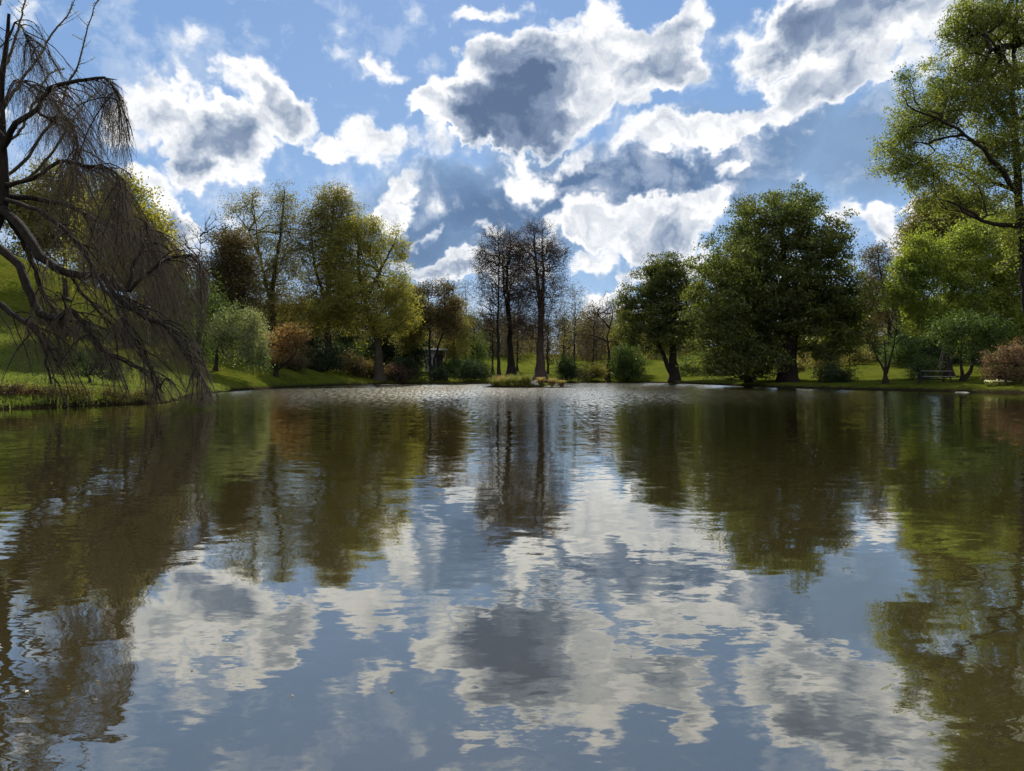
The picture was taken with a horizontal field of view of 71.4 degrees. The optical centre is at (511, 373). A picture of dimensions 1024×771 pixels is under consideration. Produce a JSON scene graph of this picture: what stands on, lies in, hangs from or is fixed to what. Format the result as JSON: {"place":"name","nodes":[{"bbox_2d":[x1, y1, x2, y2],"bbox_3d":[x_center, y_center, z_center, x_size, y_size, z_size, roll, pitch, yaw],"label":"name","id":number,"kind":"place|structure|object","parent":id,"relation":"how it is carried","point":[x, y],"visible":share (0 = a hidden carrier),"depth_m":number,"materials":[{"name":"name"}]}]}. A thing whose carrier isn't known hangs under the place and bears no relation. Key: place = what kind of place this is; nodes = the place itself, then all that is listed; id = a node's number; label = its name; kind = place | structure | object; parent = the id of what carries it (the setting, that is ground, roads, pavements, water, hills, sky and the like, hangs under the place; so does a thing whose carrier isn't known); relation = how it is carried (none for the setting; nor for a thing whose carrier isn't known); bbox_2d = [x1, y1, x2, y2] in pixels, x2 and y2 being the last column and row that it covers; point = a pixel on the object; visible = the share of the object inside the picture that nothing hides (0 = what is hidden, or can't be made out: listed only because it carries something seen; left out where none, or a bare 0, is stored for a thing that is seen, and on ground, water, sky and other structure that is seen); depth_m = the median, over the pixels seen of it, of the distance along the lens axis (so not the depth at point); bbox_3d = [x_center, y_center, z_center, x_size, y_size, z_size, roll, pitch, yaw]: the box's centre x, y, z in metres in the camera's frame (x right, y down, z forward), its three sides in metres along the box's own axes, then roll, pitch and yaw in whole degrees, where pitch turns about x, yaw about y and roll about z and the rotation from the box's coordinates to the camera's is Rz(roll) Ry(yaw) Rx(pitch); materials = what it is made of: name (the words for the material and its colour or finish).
{"place":"outdoors","nodes":[
{"label":"outdoors","id":0,"kind":"place"},
{"bbox_2d":[0,322,230,408],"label":"bank grass","id":1,"kind":"structure","parent":0,"point":[31,401],"depth_m":34.40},
{"bbox_2d":[10,403,839,699],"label":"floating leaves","id":2,"kind":"object","parent":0,"point":[288,595],"visible":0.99,"depth_m":2.69,"materials":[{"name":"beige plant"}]},
{"bbox_2d":[0,382,1023,770],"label":"water","id":3,"kind":"structure","parent":0,"point":[746,578],"depth_m":4.11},
{"bbox_2d":[0,255,1023,409],"bbox_3d":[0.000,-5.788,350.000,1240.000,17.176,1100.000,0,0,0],"label":"ground","id":4,"kind":"structure","parent":0,"point":[235,378],"depth_m":59.74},
{"bbox_2d":[0,237,36,262],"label":"hilltop tree","id":5,"kind":"object","parent":4,"relation":"on","point":[14,252],"visible":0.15,"depth_m":85.30,"materials":[{"name":"green plant"}]},
{"bbox_2d":[0,379,38,396],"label":"bramble","id":6,"kind":"object","parent":4,"relation":"on","point":[7,390],"visible":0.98,"depth_m":25.13,"materials":[{"name":"brown plant"}]},
{"bbox_2d":[18,381,67,398],"bbox_3d":[-17.023,0.583,25.824,1.818,0.948,1.140,0,0,0],"label":"bramble","id":7,"kind":"object","parent":4,"relation":"on","point":[41,393],"visible":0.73,"depth_m":25.75,"materials":[{"name":"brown plant"}]},
{"bbox_2d":[0,149,94,300],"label":"linden tree","id":8,"kind":"object","parent":4,"relation":"on","point":[28,216],"visible":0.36,"depth_m":58.82,"materials":[{"name":"green plant"}]},
{"bbox_2d":[0,0,101,187],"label":"ginkgo tree","id":9,"kind":"object","parent":4,"relation":"on","point":[27,158],"visible":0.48,"depth_m":32.73,"materials":[{"name":"brown plant"}]},
{"bbox_2d":[34,310,94,365],"bbox_3d":[-25.137,-1.963,40.071,4.175,3.370,1.975,0,0,0],"label":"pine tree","id":10,"kind":"object","parent":4,"relation":"on","point":[61,332],"visible":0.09,"depth_m":39.88,"materials":[{"name":"green plant"}]},
{"bbox_2d":[56,380,97,398],"bbox_3d":[-16.167,0.626,26.384,1.658,0.796,1.244,0,0,-18],"label":"bramble","id":11,"kind":"object","parent":4,"relation":"on","point":[81,394],"visible":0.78,"depth_m":26.18,"materials":[{"name":"green plant"}]},
{"bbox_2d":[69,349,125,382],"bbox_3d":[-19.351,-0.277,33.046,2.864,1.724,1.745,0,0,0],"label":"juniper bush","id":12,"kind":"object","parent":4,"relation":"on","point":[84,371],"visible":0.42,"depth_m":32.93,"materials":[{"name":"green plant"}]},
{"bbox_2d":[0,13,218,409],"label":"weeping beech","id":13,"kind":"object","parent":4,"relation":"on","point":[155,273],"visible":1,"depth_m":25.59,"materials":[{"name":"brown plant"}]},
{"bbox_2d":[96,382,139,403],"bbox_3d":[-15.024,0.728,27.211,1.717,0.932,1.124,0,0,0],"label":"bramble","id":14,"kind":"object","parent":4,"relation":"on","point":[113,394],"visible":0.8,"depth_m":27.15,"materials":[{"name":"green plant"}]},
{"bbox_2d":[53,160,183,348],"bbox_3d":[-28.673,-8.489,52.101,9.290,13.465,7.124,0,0,0],"label":"linden tree","id":15,"kind":"object","parent":4,"relation":"on","point":[152,216],"visible":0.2,"depth_m":51.31,"materials":[{"name":"green plant"}]},
{"bbox_2d":[127,384,166,401],"bbox_3d":[-14.375,0.730,28.195,1.655,0.917,1.298,0,0,0],"label":"bramble","id":16,"kind":"object","parent":4,"relation":"on","point":[144,393],"visible":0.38,"depth_m":28.04,"materials":[{"name":"green plant"}]},
{"bbox_2d":[129,206,195,330],"bbox_3d":[-31.414,-9.021,64.099,6.857,11.764,6.611,0,0,0],"label":"linden tree","id":17,"kind":"object","parent":4,"relation":"on","point":[142,296],"visible":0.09,"depth_m":63.38,"materials":[{"name":"green plant"}]},
{"bbox_2d":[155,262,239,367],"bbox_3d":[-24.449,-4.661,55.055,6.564,8.530,5.649,0,0,-35],"label":"willow tree","id":18,"kind":"object","parent":4,"relation":"on","point":[211,306],"visible":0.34,"depth_m":54.67,"materials":[{"name":"green plant"}]},
{"bbox_2d":[171,211,229,349],"bbox_3d":[-27.205,-8.172,62.053,5.499,12.460,5.474,0,0,41],"label":"locust tree","id":19,"kind":"object","parent":4,"relation":"on","point":[200,242],"visible":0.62,"depth_m":61.87,"materials":[{"name":"green plant"}]},
{"bbox_2d":[214,223,246,322],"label":"spruce tree","id":20,"kind":"object","parent":4,"relation":"on","point":[224,227],"visible":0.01,"depth_m":77.80,"materials":[{"name":"green plant"}]},
{"bbox_2d":[193,214,273,345],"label":"cherry tree","id":21,"kind":"object","parent":4,"relation":"on","point":[236,266],"visible":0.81,"depth_m":69.11,"materials":[{"name":"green plant"}]},
{"bbox_2d":[203,293,276,375],"bbox_3d":[-20.672,-3.009,54.064,5.200,6.446,4.641,0,0,-27],"label":"crabapple tree","id":22,"kind":"object","parent":4,"relation":"on","point":[248,342],"visible":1,"depth_m":53.66,"materials":[{"name":"green plant"}]},
{"bbox_2d":[239,339,281,365],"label":"bush","id":23,"kind":"object","parent":4,"relation":"on","point":[266,358],"visible":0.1,"depth_m":65.93,"materials":[{"name":"green plant"}]},
{"bbox_2d":[217,174,321,353],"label":"tulip tree","id":24,"kind":"object","parent":4,"relation":"on","point":[281,260],"visible":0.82,"depth_m":79.50,"materials":[{"name":"green plant"}]},
{"bbox_2d":[265,322,312,376],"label":"maple tree","id":25,"kind":"object","parent":4,"relation":"on","point":[291,340],"visible":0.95,"depth_m":61.72,"materials":[{"name":"brown plant"}]},
{"bbox_2d":[261,301,319,353],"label":"yew tree","id":26,"kind":"object","parent":4,"relation":"on","point":[293,335],"visible":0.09,"depth_m":91.55,"materials":[{"name":"green plant"}]},
{"bbox_2d":[278,349,314,372],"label":"bush","id":27,"kind":"object","parent":4,"relation":"on","point":[301,361],"visible":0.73,"depth_m":69.70,"materials":[{"name":"green plant"}]},
{"bbox_2d":[288,342,324,369],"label":"bush","id":28,"kind":"object","parent":4,"relation":"on","point":[305,350],"visible":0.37,"depth_m":75.52,"materials":[{"name":"green plant"}]},
{"bbox_2d":[293,294,340,354],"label":"yew tree","id":29,"kind":"object","parent":4,"relation":"on","point":[318,342],"visible":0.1,"depth_m":94.84,"materials":[{"name":"green plant"}]},
{"bbox_2d":[302,343,347,372],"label":"bush","id":30,"kind":"object","parent":4,"relation":"on","point":[330,364],"visible":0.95,"depth_m":75.41,"materials":[{"name":"green plant"}]},
{"bbox_2d":[276,178,373,356],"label":"tulip tree","id":31,"kind":"object","parent":4,"relation":"on","point":[322,228],"visible":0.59,"depth_m":80.59,"materials":[{"name":"green plant"}]},
{"bbox_2d":[315,337,359,358],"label":"bush","id":32,"kind":"object","parent":4,"relation":"on","point":[336,348],"visible":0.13,"depth_m":87.57,"materials":[{"name":"green plant"}]},
{"bbox_2d":[324,319,372,360],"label":"yew tree","id":33,"kind":"object","parent":4,"relation":"on","point":[346,340],"visible":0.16,"depth_m":96.45,"materials":[{"name":"green plant"}]},
{"bbox_2d":[333,348,372,376],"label":"bush","id":34,"kind":"object","parent":4,"relation":"on","point":[354,362],"visible":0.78,"depth_m":79.13,"materials":[{"name":"green plant"}]},
{"bbox_2d":[303,211,426,380],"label":"oak tree","id":35,"kind":"object","parent":4,"relation":"on","point":[366,310],"visible":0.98,"depth_m":79.02,"materials":[{"name":"green plant"}]},
{"bbox_2d":[343,340,389,365],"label":"bush","id":36,"kind":"object","parent":4,"relation":"on","point":[368,354],"visible":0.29,"depth_m":91.70,"materials":[{"name":"green plant"}]},
{"bbox_2d":[346,356,390,378],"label":"bush","id":37,"kind":"object","parent":4,"relation":"on","point":[370,370],"visible":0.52,"depth_m":79.74,"materials":[{"name":"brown plant"}]},
{"bbox_2d":[355,308,416,368],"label":"yew tree","id":38,"kind":"object","parent":4,"relation":"on","point":[389,350],"visible":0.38,"depth_m":93.54,"materials":[{"name":"green plant"}]},
{"bbox_2d":[384,362,420,383],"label":"bush","id":39,"kind":"object","parent":4,"relation":"on","point":[401,375],"visible":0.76,"depth_m":81.06,"materials":[{"name":"brown plant"}]},
{"bbox_2d":[384,351,424,378],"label":"bush","id":40,"kind":"object","parent":4,"relation":"on","point":[404,362],"visible":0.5,"depth_m":83.71,"materials":[{"name":"green plant"}]},
{"bbox_2d":[386,282,438,375],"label":"katsura tree","id":41,"kind":"object","parent":4,"relation":"on","point":[414,340],"visible":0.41,"depth_m":89.45,"materials":[{"name":"green plant"}]},
{"bbox_2d":[396,303,440,369],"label":"yew tree","id":42,"kind":"object","parent":4,"relation":"on","point":[420,353],"visible":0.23,"depth_m":96.12,"materials":[{"name":"green plant"}]},
{"bbox_2d":[425,348,447,371],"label":"garden pavilion","id":43,"kind":"structure","parent":4,"relation":"on","point":[439,357],"depth_m":98.03,"materials":[{"name":"paint"}]},
{"bbox_2d":[436,354,442,367],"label":"door","id":44,"kind":"structure","parent":43,"relation":"in","point":[439,357],"depth_m":98.14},
{"bbox_2d":[424,363,451,381],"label":"bush","id":45,"kind":"object","parent":4,"relation":"on","point":[441,374],"visible":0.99,"depth_m":84.12,"materials":[{"name":"green plant"}]},
{"bbox_2d":[408,276,471,375],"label":"redbud tree","id":46,"kind":"object","parent":4,"relation":"on","point":[442,315],"visible":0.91,"depth_m":87.43,"materials":[{"name":"green plant"}]},
{"bbox_2d":[440,355,462,373],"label":"bush","id":47,"kind":"object","parent":4,"relation":"on","point":[455,361],"visible":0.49,"depth_m":95.55,"materials":[{"name":"green plant"}]},
{"bbox_2d":[431,291,482,363],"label":"lime tree","id":48,"kind":"object","parent":4,"relation":"on","point":[452,352],"visible":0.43,"depth_m":99.30,"materials":[{"name":"green plant"}]},
{"bbox_2d":[451,355,478,374],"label":"bush","id":49,"kind":"object","parent":4,"relation":"on","point":[459,363],"visible":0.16,"depth_m":91.91,"materials":[{"name":"green plant"}]},
{"bbox_2d":[457,277,477,355],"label":"slender tree","id":50,"kind":"object","parent":4,"relation":"on","point":[467,302],"visible":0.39,"depth_m":109.80,"materials":[{"name":"green plant"}]},
{"bbox_2d":[449,356,496,382],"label":"bush","id":51,"kind":"object","parent":4,"relation":"on","point":[479,372],"visible":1,"depth_m":83.97,"materials":[{"name":"green plant"}]},
{"bbox_2d":[455,308,494,366],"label":"lime tree","id":52,"kind":"object","parent":4,"relation":"on","point":[478,351],"visible":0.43,"depth_m":117.48,"materials":[{"name":"green plant"}]},
{"bbox_2d":[478,296,506,373],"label":"slender tree","id":53,"kind":"object","parent":4,"relation":"on","point":[492,344],"visible":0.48,"depth_m":103.89,"materials":[{"name":"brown plant"}]},
{"bbox_2d":[487,378,499,384],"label":"grass clump","id":54,"kind":"object","parent":4,"relation":"on","point":[494,381],"visible":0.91,"depth_m":61.42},
{"bbox_2d":[465,220,526,376],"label":"cypress tree","id":55,"kind":"object","parent":4,"relation":"on","point":[491,262],"visible":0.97,"depth_m":83.63,"materials":[{"name":"brown plant"}]},
{"bbox_2d":[498,376,511,385],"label":"grass clump","id":56,"kind":"object","parent":4,"relation":"on","point":[504,381],"visible":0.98,"depth_m":60.70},
{"bbox_2d":[486,222,540,376],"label":"cypress tree","id":57,"kind":"object","parent":4,"relation":"on","point":[511,368],"visible":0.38,"depth_m":86.66,"materials":[{"name":"brown plant"}]},
{"bbox_2d":[507,376,525,384],"bbox_3d":[0.485,0.549,60.872,2.172,0.800,2.117,0,0,0],"label":"grass clump","id":58,"kind":"object","parent":4,"relation":"on","point":[517,381],"visible":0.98,"depth_m":60.61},
{"bbox_2d":[501,308,532,370],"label":"slender tree","id":59,"kind":"object","parent":4,"relation":"on","point":[517,351],"visible":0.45,"depth_m":111.89,"materials":[{"name":"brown plant"}]},
{"bbox_2d":[519,374,532,383],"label":"grass clump","id":60,"kind":"object","parent":4,"relation":"on","point":[527,380],"visible":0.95,"depth_m":60.92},
{"bbox_2d":[535,376,545,383],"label":"grass clump","id":61,"kind":"object","parent":4,"relation":"on","point":[540,381],"visible":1,"depth_m":61.22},
{"bbox_2d":[502,213,581,382],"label":"cypress tree","id":62,"kind":"object","parent":4,"relation":"on","point":[541,276],"visible":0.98,"depth_m":83.36,"materials":[{"name":"brown plant"}]},
{"bbox_2d":[535,308,560,373],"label":"slender tree","id":63,"kind":"object","parent":4,"relation":"on","point":[547,352],"visible":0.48,"depth_m":109.83,"materials":[{"name":"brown plant"}]},
{"bbox_2d":[544,300,578,361],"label":"slender tree","id":64,"kind":"object","parent":4,"relation":"on","point":[562,345],"visible":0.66,"depth_m":111.95,"materials":[{"name":"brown plant"}]},
{"bbox_2d":[424,301,707,360],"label":"woodland","id":65,"kind":"object","parent":4,"relation":"on","point":[578,343],"visible":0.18,"depth_m":146.38,"materials":[{"name":"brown plant"}]},
{"bbox_2d":[552,351,584,380],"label":"bush","id":66,"kind":"object","parent":4,"relation":"on","point":[566,369],"visible":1,"depth_m":89.10,"materials":[{"name":"green plant"}]},
{"bbox_2d":[556,279,596,363],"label":"slender tree","id":67,"kind":"object","parent":4,"relation":"on","point":[573,320],"visible":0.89,"depth_m":101.83,"materials":[{"name":"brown plant"}]},
{"bbox_2d":[577,361,610,380],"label":"bush","id":68,"kind":"object","parent":4,"relation":"on","point":[597,371],"visible":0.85,"depth_m":95.00,"materials":[{"name":"green plant"}]},
{"bbox_2d":[581,296,607,364],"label":"slender tree","id":69,"kind":"object","parent":4,"relation":"on","point":[595,350],"visible":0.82,"depth_m":111.89,"materials":[{"name":"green plant"}]},
{"bbox_2d":[577,290,629,379],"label":"weeping cherry","id":70,"kind":"object","parent":4,"relation":"on","point":[607,336],"visible":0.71,"depth_m":96.41,"materials":[{"name":"brown plant"}]},
{"bbox_2d":[193,291,1020,364],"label":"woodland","id":71,"kind":"object","parent":4,"relation":"on","point":[886,330],"visible":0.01,"depth_m":140.74,"materials":[{"name":"green plant"}]},
{"bbox_2d":[595,350,647,376],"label":"bush","id":72,"kind":"object","parent":4,"relation":"on","point":[604,364],"visible":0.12,"depth_m":99.76,"materials":[{"name":"green plant"}]},
{"bbox_2d":[601,306,647,369],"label":"lime tree","id":73,"kind":"object","parent":4,"relation":"on","point":[611,338],"visible":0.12,"depth_m":105.52,"materials":[{"name":"green plant"}]},
{"bbox_2d":[604,341,649,379],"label":"holly bush","id":74,"kind":"object","parent":4,"relation":"on","point":[625,368],"visible":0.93,"depth_m":94.73,"materials":[{"name":"green plant"}]},
{"bbox_2d":[606,250,704,380],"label":"beech tree","id":75,"kind":"object","parent":4,"relation":"on","point":[656,293],"visible":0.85,"depth_m":86.64,"materials":[{"name":"green plant"}]},
{"bbox_2d":[678,352,707,375],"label":"bush","id":76,"kind":"object","parent":4,"relation":"on","point":[689,371],"visible":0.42,"depth_m":97.48,"materials":[{"name":"green plant"}]},
{"bbox_2d":[696,192,772,379],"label":"beech tree","id":77,"kind":"object","parent":4,"relation":"on","point":[742,199],"visible":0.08,"depth_m":75.60,"materials":[{"name":"green plant"}]},
{"bbox_2d":[697,332,800,382],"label":"bush","id":78,"kind":"object","parent":4,"relation":"on","point":[761,376],"visible":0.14,"depth_m":67.56,"materials":[{"name":"green plant"}]},
{"bbox_2d":[672,180,883,381],"bbox_3d":[23.227,-8.851,65.172,20.446,19.776,12.753,0,0,-23],"label":"beech tree","id":79,"kind":"object","parent":4,"relation":"on","point":[793,297],"visible":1,"depth_m":63.82,"materials":[{"name":"green plant"}]},
{"bbox_2d":[773,357,814,372],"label":"bush","id":80,"kind":"object","parent":4,"relation":"on","point":[800,365],"visible":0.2,"depth_m":84.50,"materials":[{"name":"green plant"}]},
{"bbox_2d":[797,352,819,367],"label":"bush","id":81,"kind":"object","parent":4,"relation":"on","point":[804,360],"visible":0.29,"depth_m":95.39,"materials":[{"name":"green plant"}]},
{"bbox_2d":[804,339,851,369],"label":"bush","id":82,"kind":"object","parent":4,"relation":"on","point":[819,361],"visible":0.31,"depth_m":89.56,"materials":[{"name":"green plant"}]},
{"bbox_2d":[807,359,865,382],"bbox_3d":[27.291,0.016,59.896,5.029,2.609,3.675,0,0,0],"label":"bush","id":83,"kind":"object","parent":4,"relation":"on","point":[832,374],"visible":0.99,"depth_m":59.59,"materials":[{"name":"green plant"}]},
{"bbox_2d":[835,341,875,364],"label":"bush","id":84,"kind":"object","parent":4,"relation":"on","point":[858,358],"visible":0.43,"depth_m":94.37,"materials":[{"name":"green plant"}]},
{"bbox_2d":[852,282,887,359],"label":"lime tree","id":85,"kind":"object","parent":4,"relation":"on","point":[875,335],"visible":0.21,"depth_m":99.25,"materials":[{"name":"green plant"}]},
{"bbox_2d":[856,340,883,360],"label":"bush","id":86,"kind":"object","parent":4,"relation":"on","point":[877,350],"visible":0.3,"depth_m":97.37,"materials":[{"name":"green plant"}]},
{"bbox_2d":[853,239,904,342],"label":"elm tree","id":87,"kind":"object","parent":4,"relation":"on","point":[873,268],"visible":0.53,"depth_m":91.50,"materials":[{"name":"green plant"}]},
{"bbox_2d":[861,313,906,383],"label":"dogwood tree","id":88,"kind":"object","parent":4,"relation":"on","point":[885,369],"visible":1,"depth_m":52.96,"materials":[{"name":"brown plant"}]},
{"bbox_2d":[878,329,918,365],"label":"bush","id":89,"kind":"object","parent":4,"relation":"on","point":[881,350],"visible":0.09,"depth_m":87.96,"materials":[{"name":"green plant"}]},
{"bbox_2d":[873,328,939,367],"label":"bush","id":90,"kind":"object","parent":4,"relation":"on","point":[904,354],"visible":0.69,"depth_m":83.55,"materials":[{"name":"green plant"}]},
{"bbox_2d":[884,284,931,348],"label":"lime tree","id":91,"kind":"object","parent":4,"relation":"on","point":[909,327],"visible":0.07,"depth_m":91.52,"materials":[{"name":"green plant"}]},
{"bbox_2d":[909,355,930,383],"bbox_3d":[29.490,-0.249,51.313,2.052,2.269,1.054,0,0,-14],"label":"sprouting stump","id":92,"kind":"object","parent":4,"relation":"on","point":[919,378],"visible":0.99,"depth_m":51.17,"materials":[{"name":"green plant"}]},
{"bbox_2d":[902,350,949,380],"bbox_3d":[32.452,-0.454,55.940,3.829,3.124,3.501,0,0,0],"label":"bush","id":93,"kind":"object","parent":4,"relation":"on","point":[930,370],"visible":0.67,"depth_m":55.66,"materials":[{"name":"green plant"}]},
{"bbox_2d":[915,371,955,382],"bbox_3d":[30.578,0.248,51.500,2.050,0.890,1.630,0,0,7],"label":"bench","id":94,"kind":"object","parent":4,"relation":"on","point":[943,377],"visible":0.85,"depth_m":51.31,"materials":[{"name":"brown wood"}]},
{"bbox_2d":[885,177,996,367],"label":"hornbeam tree","id":95,"kind":"object","parent":4,"relation":"on","point":[912,220],"visible":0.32,"depth_m":69.18,"materials":[{"name":"green plant"}]},
{"bbox_2d":[864,0,1023,385],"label":"sycamore tree","id":96,"kind":"object","parent":4,"relation":"on","point":[931,114],"visible":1,"depth_m":43.59,"materials":[{"name":"green plant"}]},
{"bbox_2d":[917,333,970,363],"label":"bush","id":97,"kind":"object","parent":4,"relation":"on","point":[934,348],"visible":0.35,"depth_m":81.65,"materials":[{"name":"green plant"}]},
{"bbox_2d":[871,206,1023,375],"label":"maple tree","id":98,"kind":"object","parent":4,"relation":"on","point":[926,266],"visible":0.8,"depth_m":59.19,"materials":[{"name":"green plant"}]},
{"bbox_2d":[922,307,1019,381],"bbox_3d":[32.839,-2.035,51.103,6.310,5.479,3.943,0,0,0],"label":"magnolia tree","id":99,"kind":"object","parent":4,"relation":"on","point":[959,328],"visible":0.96,"depth_m":50.71,"materials":[{"name":"green plant"}]},
{"bbox_2d":[955,337,1022,365],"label":"bush","id":100,"kind":"object","parent":4,"relation":"on","point":[970,358],"visible":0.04,"depth_m":72.23,"materials":[{"name":"green plant"}]},
{"bbox_2d":[977,336,1023,383],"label":"azalea bush","id":101,"kind":"object","parent":4,"relation":"on","point":[1005,358],"visible":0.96,"depth_m":46.31,"materials":[{"name":"brown plant"}]},
{"bbox_2d":[978,331,1023,369],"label":"bush","id":102,"kind":"object","parent":4,"relation":"on","point":[1008,350],"visible":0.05,"depth_m":61.60,"materials":[{"name":"green plant"}]},
{"bbox_2d":[0,0,1023,353],"label":"sky","id":103,"kind":"structure","parent":0,"point":[633,125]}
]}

